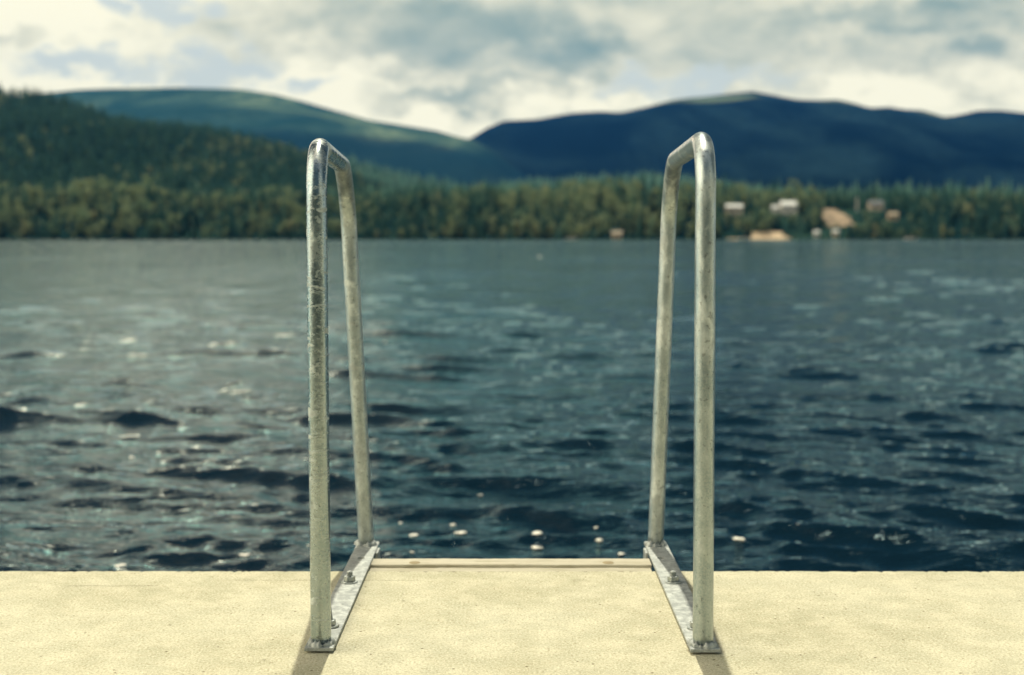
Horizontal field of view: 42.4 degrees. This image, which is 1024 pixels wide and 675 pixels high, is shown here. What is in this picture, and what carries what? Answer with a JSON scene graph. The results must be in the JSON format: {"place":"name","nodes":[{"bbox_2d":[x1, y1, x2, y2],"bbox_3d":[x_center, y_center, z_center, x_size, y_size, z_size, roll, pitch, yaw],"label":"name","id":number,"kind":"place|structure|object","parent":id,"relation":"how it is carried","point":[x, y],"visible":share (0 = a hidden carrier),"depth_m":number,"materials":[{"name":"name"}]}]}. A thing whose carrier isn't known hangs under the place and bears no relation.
{"place":"outdoors","nodes":[
{"label":"outdoors","id":0,"kind":"place"},
{"bbox_2d":[14,88,528,188],"bbox_3d":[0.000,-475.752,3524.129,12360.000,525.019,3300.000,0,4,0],"label":"hills","id":1,"kind":"structure","parent":0,"point":[302,125],"depth_m":3422.37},
{"bbox_2d":[0,240,1023,571],"bbox_3d":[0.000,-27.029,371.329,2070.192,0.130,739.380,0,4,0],"label":"water","id":2,"kind":"structure","parent":0,"point":[868,404],"depth_m":8.75,"materials":[{"name":"liquid"}]},
{"bbox_2d":[454,531,466,533],"bbox_3d":[-0.195,0.736,4.978,0.047,0.009,0.035,1,4,11],"label":"foam fleck","id":3,"kind":"object","parent":2,"relation":"on","point":[461,532],"visible":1,"depth_m":4.97},
{"bbox_2d":[532,531,541,534],"bbox_3d":[0.094,0.728,4.914,0.040,0.012,0.040,1,5,19],"label":"foam fleck","id":4,"kind":"object","parent":2,"relation":"on","point":[537,532],"visible":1,"depth_m":4.91},
{"bbox_2d":[531,546,542,548],"bbox_3d":[0.091,0.755,4.749,0.036,0.010,0.040,-2,5,-29],"label":"foam fleck","id":5,"kind":"object","parent":2,"relation":"on","point":[536,547],"visible":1,"depth_m":4.74},
{"bbox_2d":[733,537,744,540],"bbox_3d":[0.826,0.733,4.805,0.046,0.012,0.038,1,4,11],"label":"foam fleck","id":6,"kind":"object","parent":2,"relation":"on","point":[738,539],"visible":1,"depth_m":4.79},
{"bbox_2d":[0,95,1023,239],"bbox_3d":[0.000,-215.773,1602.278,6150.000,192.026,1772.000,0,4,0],"label":"shore","id":7,"kind":"structure","parent":0,"point":[791,233],"depth_m":770.15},
{"bbox_2d":[1,215,6,239],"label":"conifer tree","id":8,"kind":"object","parent":7,"relation":"on","point":[4,234],"visible":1,"depth_m":740.72,"materials":[{"name":"green plant"}]},
{"bbox_2d":[20,228,26,238],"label":"leafy tree","id":9,"kind":"object","parent":7,"relation":"on","point":[21,231],"visible":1,"depth_m":741.02,"materials":[{"name":"green plant"}]},
{"bbox_2d":[20,220,27,233],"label":"leafy tree","id":10,"kind":"object","parent":7,"relation":"on","point":[24,223],"visible":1,"depth_m":744.06,"materials":[{"name":"green plant"}]},
{"bbox_2d":[36,213,41,239],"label":"conifer tree","id":11,"kind":"object","parent":7,"relation":"on","point":[39,234],"visible":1,"depth_m":739.15,"materials":[{"name":"green plant"}]},
{"bbox_2d":[43,218,47,239],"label":"conifer tree","id":12,"kind":"object","parent":7,"relation":"on","point":[45,232],"visible":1,"depth_m":739.08,"materials":[{"name":"green plant"}]},
{"bbox_2d":[49,223,56,237],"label":"leafy tree","id":13,"kind":"object","parent":7,"relation":"on","point":[51,228],"visible":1,"depth_m":743.50,"materials":[{"name":"green plant"}]},
{"bbox_2d":[69,215,76,239],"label":"conifer tree","id":14,"kind":"object","parent":7,"relation":"on","point":[72,228],"visible":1,"depth_m":738.72,"materials":[{"name":"green plant"}]},
{"bbox_2d":[83,214,90,236],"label":"leafy tree","id":15,"kind":"object","parent":7,"relation":"on","point":[87,218],"visible":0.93,"depth_m":745.79,"materials":[{"name":"green plant"}]},
{"bbox_2d":[87,226,93,239],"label":"leafy tree","id":16,"kind":"object","parent":7,"relation":"on","point":[89,233],"visible":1,"depth_m":737.35,"materials":[{"name":"green plant"}]},
{"bbox_2d":[96,219,105,233],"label":"leafy tree","id":17,"kind":"object","parent":7,"relation":"on","point":[101,223],"visible":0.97,"depth_m":741.88,"materials":[{"name":"green plant"}]},
{"bbox_2d":[101,227,104,239],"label":"conifer tree","id":18,"kind":"object","parent":7,"relation":"on","point":[102,236],"visible":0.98,"depth_m":736.65,"materials":[{"name":"green plant"}]},
{"bbox_2d":[104,203,113,238],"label":"conifer tree","id":19,"kind":"object","parent":7,"relation":"on","point":[108,223],"visible":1,"depth_m":740.67,"materials":[{"name":"green plant"}]},
{"bbox_2d":[113,219,121,236],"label":"leafy tree","id":20,"kind":"object","parent":7,"relation":"on","point":[118,227],"visible":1,"depth_m":740.92,"materials":[{"name":"green plant"}]},
{"bbox_2d":[124,211,131,237],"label":"conifer tree","id":21,"kind":"object","parent":7,"relation":"on","point":[126,234],"visible":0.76,"depth_m":745.43,"materials":[{"name":"green plant"}]},
{"bbox_2d":[125,218,137,239],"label":"leafy tree","id":22,"kind":"object","parent":7,"relation":"on","point":[131,228],"visible":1,"depth_m":739.52,"materials":[{"name":"green plant"}]},
{"bbox_2d":[131,218,135,236],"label":"conifer tree","id":23,"kind":"object","parent":7,"relation":"on","point":[133,234],"visible":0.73,"depth_m":746.99,"materials":[{"name":"green plant"}]},
{"bbox_2d":[147,225,151,239],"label":"conifer tree","id":24,"kind":"object","parent":7,"relation":"on","point":[149,234],"visible":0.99,"depth_m":736.67,"materials":[{"name":"green plant"}]},
{"bbox_2d":[145,220,155,235],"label":"leafy tree","id":25,"kind":"object","parent":7,"relation":"on","point":[150,223],"visible":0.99,"depth_m":739.70,"materials":[{"name":"green plant"}]},
{"bbox_2d":[152,225,156,239],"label":"conifer tree","id":26,"kind":"object","parent":7,"relation":"on","point":[154,235],"visible":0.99,"depth_m":738.91,"materials":[{"name":"green plant"}]},
{"bbox_2d":[154,220,161,235],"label":"leafy tree","id":27,"kind":"object","parent":7,"relation":"on","point":[156,223],"visible":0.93,"depth_m":743.29,"materials":[{"name":"green plant"}]},
{"bbox_2d":[156,221,164,235],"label":"leafy tree","id":28,"kind":"object","parent":7,"relation":"on","point":[157,226],"visible":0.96,"depth_m":742.07,"materials":[{"name":"green plant"}]},
{"bbox_2d":[160,225,168,236],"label":"leafy tree","id":29,"kind":"object","parent":7,"relation":"on","point":[165,231],"visible":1,"depth_m":736.58,"materials":[{"name":"green plant"}]},
{"bbox_2d":[166,217,175,237],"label":"leafy tree","id":30,"kind":"object","parent":7,"relation":"on","point":[170,221],"visible":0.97,"depth_m":745.33,"materials":[{"name":"green plant"}]},
{"bbox_2d":[173,227,178,239],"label":"conifer tree","id":31,"kind":"object","parent":7,"relation":"on","point":[176,235],"visible":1,"depth_m":736.97,"materials":[{"name":"green plant"}]},
{"bbox_2d":[192,224,196,237],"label":"conifer tree","id":32,"kind":"object","parent":7,"relation":"on","point":[194,234],"visible":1,"depth_m":744.30,"materials":[{"name":"green plant"}]},
{"bbox_2d":[203,229,209,237],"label":"leafy tree","id":33,"kind":"object","parent":7,"relation":"on","point":[205,235],"visible":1,"depth_m":737.60,"materials":[{"name":"green plant"}]},
{"bbox_2d":[233,224,237,239],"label":"conifer tree","id":34,"kind":"object","parent":7,"relation":"on","point":[235,235],"visible":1,"depth_m":736.79,"materials":[{"name":"green plant"}]},
{"bbox_2d":[261,221,265,239],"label":"conifer tree","id":35,"kind":"object","parent":7,"relation":"on","point":[263,235],"visible":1,"depth_m":738.96,"materials":[{"name":"green plant"}]},
{"bbox_2d":[277,224,283,238],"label":"leafy tree","id":36,"kind":"object","parent":7,"relation":"on","point":[281,230],"visible":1,"depth_m":741.25,"materials":[{"name":"green plant"}]},
{"bbox_2d":[282,219,288,233],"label":"leafy tree","id":37,"kind":"object","parent":7,"relation":"on","point":[285,227],"visible":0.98,"depth_m":743.44,"materials":[{"name":"green plant"}]},
{"bbox_2d":[285,218,296,231],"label":"leafy tree","id":38,"kind":"object","parent":7,"relation":"on","point":[290,222],"visible":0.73,"depth_m":742.73,"materials":[{"name":"green plant"}]},
{"bbox_2d":[290,220,295,239],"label":"conifer tree","id":39,"kind":"object","parent":7,"relation":"on","point":[293,235],"visible":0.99,"depth_m":736.12,"materials":[{"name":"green plant"}]},
{"bbox_2d":[301,224,305,239],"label":"conifer tree","id":40,"kind":"object","parent":7,"relation":"on","point":[304,234],"visible":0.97,"depth_m":738.38,"materials":[{"name":"green plant"}]},
{"bbox_2d":[327,221,334,234],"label":"leafy tree","id":41,"kind":"object","parent":7,"relation":"on","point":[330,225],"visible":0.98,"depth_m":742.52,"materials":[{"name":"green plant"}]},
{"bbox_2d":[333,220,340,235],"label":"leafy tree","id":42,"kind":"object","parent":7,"relation":"on","point":[335,226],"visible":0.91,"depth_m":743.89,"materials":[{"name":"green plant"}]},
{"bbox_2d":[335,221,340,232],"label":"leafy tree","id":43,"kind":"object","parent":7,"relation":"on","point":[339,228],"visible":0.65,"depth_m":743.28,"materials":[{"name":"green plant"}]},
{"bbox_2d":[394,224,397,239],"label":"conifer tree","id":44,"kind":"object","parent":7,"relation":"on","point":[396,236],"visible":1,"depth_m":739.35,"materials":[{"name":"green plant"}]},
{"bbox_2d":[398,228,403,236],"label":"leafy tree","id":45,"kind":"object","parent":7,"relation":"on","point":[400,232],"visible":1,"depth_m":740.54,"materials":[{"name":"green plant"}]},
{"bbox_2d":[403,222,407,238],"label":"conifer tree","id":46,"kind":"object","parent":7,"relation":"on","point":[405,234],"visible":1,"depth_m":740.40,"materials":[{"name":"green plant"}]},
{"bbox_2d":[407,226,410,238],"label":"conifer tree","id":47,"kind":"object","parent":7,"relation":"on","point":[409,235],"visible":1,"depth_m":740.24,"materials":[{"name":"green plant"}]},
{"bbox_2d":[411,225,416,238],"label":"leafy tree","id":48,"kind":"object","parent":7,"relation":"on","point":[413,230],"visible":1,"depth_m":740.95,"materials":[{"name":"green plant"}]},
{"bbox_2d":[418,226,422,239],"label":"conifer tree","id":49,"kind":"object","parent":7,"relation":"on","point":[420,236],"visible":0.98,"depth_m":737.09,"materials":[{"name":"green plant"}]},
{"bbox_2d":[0,83,862,207],"bbox_3d":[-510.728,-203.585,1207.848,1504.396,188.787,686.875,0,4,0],"label":"forest","id":50,"kind":"object","parent":7,"relation":"on","point":[20,117],"visible":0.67,"depth_m":1151.87,"materials":[{"name":"green plant"}]},
{"bbox_2d":[448,221,457,237],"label":"leafy tree","id":51,"kind":"object","parent":7,"relation":"on","point":[451,224],"visible":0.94,"depth_m":745.46,"materials":[{"name":"green plant"}]},
{"bbox_2d":[478,214,486,238],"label":"conifer tree","id":52,"kind":"object","parent":7,"relation":"on","point":[481,230],"visible":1,"depth_m":741.81,"materials":[{"name":"green plant"}]},
{"bbox_2d":[489,215,496,232],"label":"leafy tree","id":53,"kind":"object","parent":7,"relation":"on","point":[493,219],"visible":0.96,"depth_m":746.47,"materials":[{"name":"green plant"}]},
{"bbox_2d":[500,227,507,239],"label":"leafy tree","id":54,"kind":"object","parent":7,"relation":"on","point":[503,231],"visible":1,"depth_m":739.32,"materials":[{"name":"green plant"}]},
{"bbox_2d":[0,170,1023,236],"bbox_3d":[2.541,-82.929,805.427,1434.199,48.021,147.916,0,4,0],"label":"forest","id":55,"kind":"object","parent":7,"relation":"on","point":[121,198],"visible":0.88,"depth_m":781.62,"materials":[{"name":"green plant"}]},
{"bbox_2d":[508,221,518,234],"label":"leafy tree","id":56,"kind":"object","parent":7,"relation":"on","point":[512,225],"visible":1,"depth_m":736.67,"materials":[{"name":"green plant"}]},
{"bbox_2d":[7,152,1023,201],"bbox_3d":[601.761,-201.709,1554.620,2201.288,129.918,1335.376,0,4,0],"label":"forest","id":57,"kind":"object","parent":7,"relation":"on","point":[401,181],"visible":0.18,"depth_m":1882.83,"materials":[{"name":"green plant"}]},
{"bbox_2d":[511,220,522,239],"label":"leafy tree","id":58,"kind":"object","parent":7,"relation":"on","point":[519,225],"visible":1,"depth_m":736.38,"materials":[{"name":"green plant"}]},
{"bbox_2d":[521,215,530,236],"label":"leafy tree","id":59,"kind":"object","parent":7,"relation":"on","point":[528,221],"visible":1,"depth_m":745.56,"materials":[{"name":"green plant"}]},
{"bbox_2d":[530,221,536,236],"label":"leafy tree","id":60,"kind":"object","parent":7,"relation":"on","point":[531,225],"visible":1,"depth_m":742.48,"materials":[{"name":"green plant"}]},
{"bbox_2d":[532,223,540,237],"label":"leafy tree","id":61,"kind":"object","parent":7,"relation":"on","point":[535,229],"visible":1,"depth_m":739.05,"materials":[{"name":"green plant"}]},
{"bbox_2d":[537,229,542,237],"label":"leafy tree","id":62,"kind":"object","parent":7,"relation":"on","point":[539,233],"visible":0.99,"depth_m":737.36,"materials":[{"name":"green plant"}]},
{"bbox_2d":[538,217,544,239],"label":"conifer tree","id":63,"kind":"object","parent":7,"relation":"on","point":[542,237],"visible":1,"depth_m":739.90,"materials":[{"name":"green plant"}]},
{"bbox_2d":[546,225,551,237],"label":"leafy tree","id":64,"kind":"object","parent":7,"relation":"on","point":[548,227],"visible":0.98,"depth_m":745.61,"materials":[{"name":"green plant"}]},
{"bbox_2d":[550,222,554,238],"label":"leafy tree","id":65,"kind":"object","parent":7,"relation":"on","point":[552,228],"visible":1,"depth_m":742.71,"materials":[{"name":"green plant"}]},
{"bbox_2d":[559,224,562,239],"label":"conifer tree","id":66,"kind":"object","parent":7,"relation":"on","point":[561,236],"visible":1,"depth_m":737.30,"materials":[{"name":"green plant"}]},
{"bbox_2d":[559,223,568,235],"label":"leafy tree","id":67,"kind":"object","parent":7,"relation":"on","point":[564,227],"visible":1,"depth_m":740.87,"materials":[{"name":"green plant"}]},
{"bbox_2d":[577,223,586,236],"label":"leafy tree","id":68,"kind":"object","parent":7,"relation":"on","point":[582,229],"visible":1,"depth_m":737.06,"materials":[{"name":"green plant"}]},
{"bbox_2d":[600,225,605,234],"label":"leafy tree","id":69,"kind":"object","parent":7,"relation":"on","point":[601,228],"visible":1,"depth_m":745.71,"materials":[{"name":"green plant"}]},
{"bbox_2d":[611,231,622,238],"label":"boathouse","id":70,"kind":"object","parent":7,"relation":"on","point":[616,234],"visible":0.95,"depth_m":743.83,"materials":[{"name":"paint"}]},
{"bbox_2d":[636,202,643,238],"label":"conifer tree","id":71,"kind":"object","parent":7,"relation":"on","point":[640,232],"visible":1,"depth_m":742.68,"materials":[{"name":"green plant"}]},
{"bbox_2d":[646,213,658,237],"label":"leafy tree","id":72,"kind":"object","parent":7,"relation":"on","point":[655,217],"visible":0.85,"depth_m":743.03,"materials":[{"name":"green plant"}]},
{"bbox_2d":[648,218,657,239],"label":"leafy tree","id":73,"kind":"object","parent":7,"relation":"on","point":[652,222],"visible":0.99,"depth_m":736.82,"materials":[{"name":"green plant"}]},
{"bbox_2d":[653,221,659,235],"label":"leafy tree","id":74,"kind":"object","parent":7,"relation":"on","point":[657,223],"visible":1,"depth_m":738.25,"materials":[{"name":"green plant"}]},
{"bbox_2d":[686,223,694,239],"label":"leafy tree","id":75,"kind":"object","parent":7,"relation":"on","point":[690,226],"visible":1,"depth_m":736.52,"materials":[{"name":"green plant"}]},
{"bbox_2d":[724,204,742,214],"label":"house","id":76,"kind":"structure","parent":7,"relation":"on","point":[735,209],"depth_m":785.09,"materials":[{"name":"metal"}]},
{"bbox_2d":[770,205,778,213],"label":"shed","id":77,"kind":"structure","parent":7,"relation":"on","point":[775,209],"depth_m":788.57,"materials":[{"name":"metal"}]},
{"bbox_2d":[779,201,796,213],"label":"house","id":78,"kind":"structure","parent":7,"relation":"on","point":[785,207],"depth_m":788.57,"materials":[{"name":"metal"}]},
{"bbox_2d":[813,230,819,236],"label":"hut","id":79,"kind":"object","parent":7,"relation":"on","point":[816,233],"visible":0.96,"depth_m":747.32,"materials":[{"name":"metal"}]},
{"bbox_2d":[831,230,838,236],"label":"hut","id":80,"kind":"object","parent":7,"relation":"on","point":[835,233],"visible":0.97,"depth_m":748.27,"materials":[{"name":"metal"}]},
{"bbox_2d":[822,209,854,226],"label":"clearing","id":81,"kind":"structure","parent":7,"relation":"on","point":[831,216],"depth_m":779.27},
{"bbox_2d":[848,222,852,238],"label":"conifer tree","id":82,"kind":"object","parent":7,"relation":"on","point":[850,234],"visible":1,"depth_m":740.38,"materials":[{"name":"green plant"}]},
{"bbox_2d":[853,223,860,235],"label":"leafy tree","id":83,"kind":"object","parent":7,"relation":"on","point":[856,226],"visible":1,"depth_m":742.99,"materials":[{"name":"green plant"}]},
{"bbox_2d":[858,225,864,234],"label":"leafy tree","id":84,"kind":"object","parent":7,"relation":"on","point":[862,230],"visible":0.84,"depth_m":747.14,"materials":[{"name":"green plant"}]},
{"bbox_2d":[864,223,868,237],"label":"leafy tree","id":85,"kind":"object","parent":7,"relation":"on","point":[866,226],"visible":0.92,"depth_m":744.37,"materials":[{"name":"green plant"}]},
{"bbox_2d":[872,224,877,237],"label":"leafy tree","id":86,"kind":"object","parent":7,"relation":"on","point":[874,227],"visible":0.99,"depth_m":736.97,"materials":[{"name":"green plant"}]},
{"bbox_2d":[867,200,883,210],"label":"house","id":87,"kind":"structure","parent":7,"relation":"on","point":[874,205],"depth_m":796.39,"materials":[{"name":"paint"}]},
{"bbox_2d":[886,224,891,237],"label":"leafy tree","id":88,"kind":"object","parent":7,"relation":"on","point":[889,226],"visible":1,"depth_m":745.61,"materials":[{"name":"green plant"}]},
{"bbox_2d":[886,212,898,220],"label":"cabin","id":89,"kind":"object","parent":7,"relation":"on","point":[891,215],"visible":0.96,"depth_m":776.93,"materials":[{"name":"paint"}]},
{"bbox_2d":[904,223,907,237],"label":"conifer tree","id":90,"kind":"object","parent":7,"relation":"on","point":[906,234],"visible":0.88,"depth_m":739.01,"materials":[{"name":"green plant"}]},
{"bbox_2d":[923,223,927,239],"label":"conifer tree","id":91,"kind":"object","parent":7,"relation":"on","point":[925,234],"visible":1,"depth_m":739.55,"materials":[{"name":"green plant"}]},
{"bbox_2d":[931,222,935,238],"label":"conifer tree","id":92,"kind":"object","parent":7,"relation":"on","point":[933,235],"visible":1,"depth_m":742.30,"materials":[{"name":"green plant"}]},
{"bbox_2d":[936,225,939,239],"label":"conifer tree","id":93,"kind":"object","parent":7,"relation":"on","point":[938,235],"visible":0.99,"depth_m":739.83,"materials":[{"name":"green plant"}]},
{"bbox_2d":[996,220,1001,238],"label":"conifer tree","id":94,"kind":"object","parent":7,"relation":"on","point":[998,235],"visible":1,"depth_m":740.65,"materials":[{"name":"green plant"}]},
{"bbox_2d":[998,220,1001,238],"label":"conifer tree","id":95,"kind":"object","parent":7,"relation":"on","point":[1000,228],"visible":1,"depth_m":740.56,"materials":[{"name":"green plant"}]},
{"bbox_2d":[1002,218,1009,239],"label":"conifer tree","id":96,"kind":"object","parent":7,"relation":"on","point":[1005,233],"visible":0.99,"depth_m":737.09,"materials":[{"name":"green plant"}]},
{"bbox_2d":[1013,225,1019,236],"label":"leafy tree","id":97,"kind":"object","parent":7,"relation":"on","point":[1014,228],"visible":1,"depth_m":739.56,"materials":[{"name":"green plant"}]},
{"bbox_2d":[1015,225,1018,239],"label":"conifer tree","id":98,"kind":"object","parent":7,"relation":"on","point":[1016,237],"visible":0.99,"depth_m":736.46,"materials":[{"name":"green plant"}]},
{"bbox_2d":[0,0,1023,138],"label":"sky","id":99,"kind":"structure","parent":0,"point":[458,68],"materials":[{"name":"white"}]},
{"bbox_2d":[470,92,1023,183],"bbox_3d":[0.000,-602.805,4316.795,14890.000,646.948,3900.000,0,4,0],"label":"mountain","id":100,"kind":"structure","parent":0,"point":[647,139],"depth_m":4480.64,"materials":[{"name":"blue plant"}]},
{"bbox_2d":[750,232,789,238],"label":"beach","id":101,"kind":"structure","parent":0,"point":[769,235],"depth_m":749.92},
{"bbox_2d":[681,113,1023,196],"bbox_3d":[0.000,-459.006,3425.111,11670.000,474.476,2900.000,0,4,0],"label":"foothills","id":102,"kind":"structure","parent":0,"point":[849,150],"depth_m":3428.76,"materials":[{"name":"blue plant"}]},
{"bbox_3d":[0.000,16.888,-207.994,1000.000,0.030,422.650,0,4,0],"label":"water","id":103,"kind":"structure","parent":0,"visible":0},
{"bbox_2d":[0,571,1023,674],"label":"dock","id":104,"kind":"object","parent":103,"relation":"in","point":[515,623],"visible":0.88,"depth_m":2.43,"materials":[{"name":"concrete"}]},
{"bbox_2d":[304,138,379,650],"bbox_3d":[-0.343,0.445,2.653,0.086,1.634,0.800,0,4,0],"label":"handrail","id":105,"kind":"object","parent":104,"relation":"attached to","point":[329,613],"visible":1,"depth_m":2.27,"materials":[{"name":"metal"}]},
{"bbox_2d":[368,568,651,571],"bbox_3d":[-0.009,0.569,2.851,0.618,0.137,0.036,0,4,0],"label":"wooden board","id":106,"kind":"object","parent":104,"relation":"attached to","point":[506,569],"visible":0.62,"depth_m":2.85,"materials":[{"name":"brown wood"}]},
{"bbox_2d":[369,558,651,569],"bbox_3d":[-0.007,0.562,2.898,0.621,0.144,0.060,0,4,0],"label":"wooden board","id":107,"kind":"object","parent":106,"relation":"attached to","point":[514,563],"visible":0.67,"depth_m":2.88,"materials":[{"name":"brown wood"}]},
{"bbox_2d":[643,132,719,652],"bbox_3d":[0.334,0.440,2.650,0.071,1.645,0.806,0,4,0],"label":"handrail","id":108,"kind":"object","parent":104,"relation":"attached to","point":[693,613],"visible":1,"depth_m":2.26,"materials":[{"name":"metal"}]}
]}

